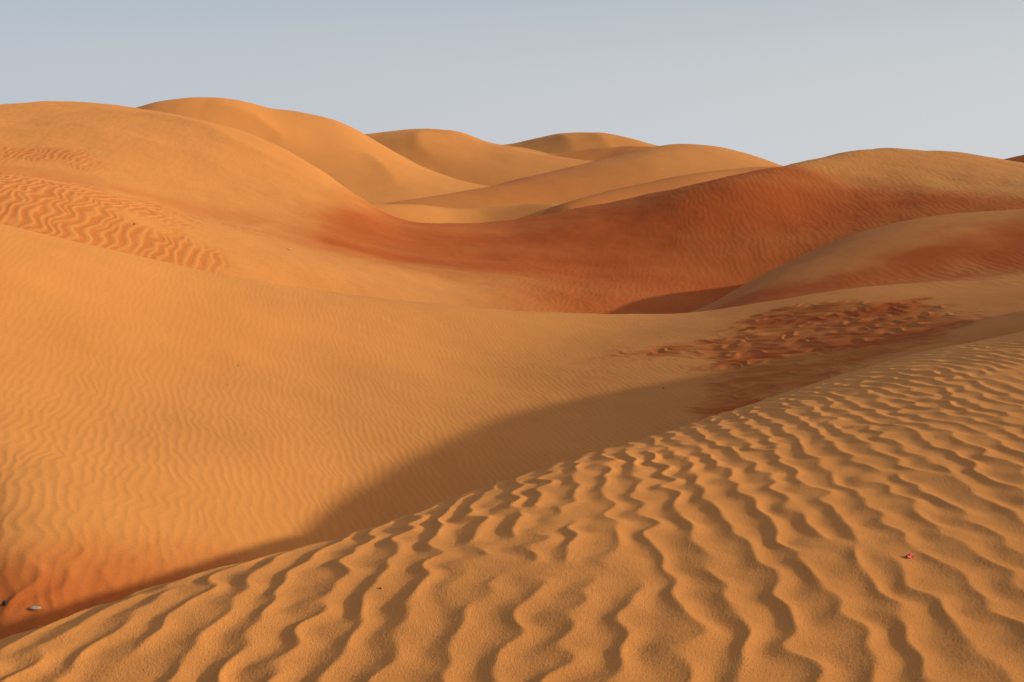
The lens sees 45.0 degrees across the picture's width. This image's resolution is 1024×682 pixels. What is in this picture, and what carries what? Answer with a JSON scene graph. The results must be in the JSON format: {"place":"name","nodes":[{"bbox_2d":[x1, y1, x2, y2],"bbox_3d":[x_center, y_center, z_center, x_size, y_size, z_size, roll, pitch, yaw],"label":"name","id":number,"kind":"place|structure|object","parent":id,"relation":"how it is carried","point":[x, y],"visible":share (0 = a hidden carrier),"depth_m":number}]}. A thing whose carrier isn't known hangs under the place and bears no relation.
{"place":"outdoors","nodes":[
{"label":"outdoors","id":0,"kind":"place"},
{"bbox_2d":[136,97,489,203],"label":"tall dune","id":1,"kind":"structure","parent":0,"point":[363,166],"depth_m":94.24},
{"bbox_2d":[371,203,559,222],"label":"pale sand ridge","id":2,"kind":"structure","parent":0,"point":[422,213],"depth_m":72.21},
{"bbox_2d":[365,129,592,185],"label":"round topped dune","id":3,"kind":"structure","parent":0,"point":[461,156],"depth_m":122.96},
{"bbox_2d":[0,209,1023,639],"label":"sunlit dune slope","id":4,"kind":"structure","parent":0,"point":[152,433],"depth_m":20.69},
{"bbox_2d":[29,606,40,609],"bbox_3d":[-4.110,2.300,10.647,0.098,0.036,0.051,-1,8,-8],"label":"stone","id":5,"kind":"object","parent":4,"relation":"on","point":[34,607],"visible":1,"depth_m":10.63},
{"bbox_2d":[0,331,1023,681],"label":"rippled dune","id":6,"kind":"structure","parent":0,"point":[776,537],"depth_m":5.00},
{"bbox_2d":[0,101,1023,313],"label":"red bowl dune","id":7,"kind":"structure","parent":0,"point":[227,200],"depth_m":49.27},
{"bbox_2d":[0,0,1023,165],"label":"sky","id":8,"kind":"structure","parent":0,"point":[781,82]},
{"bbox_2d":[517,147,545,153],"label":"distant ridge","id":9,"kind":"structure","parent":0,"point":[531,150],"depth_m":181.49},
{"bbox_2d":[385,144,781,207],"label":"dusky dune","id":10,"kind":"structure","parent":0,"point":[572,183],"depth_m":86.52},
{"bbox_2d":[546,146,649,160],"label":"distant hollow","id":11,"kind":"object","parent":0,"point":[596,154],"visible":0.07,"depth_m":165.60},
{"bbox_2d":[542,167,773,214],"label":"dune","id":12,"kind":"structure","parent":0,"point":[665,184],"depth_m":74.55},
{"bbox_2d":[505,132,1023,162],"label":"distant dune","id":13,"kind":"structure","parent":0,"point":[566,142],"depth_m":195.70}
]}

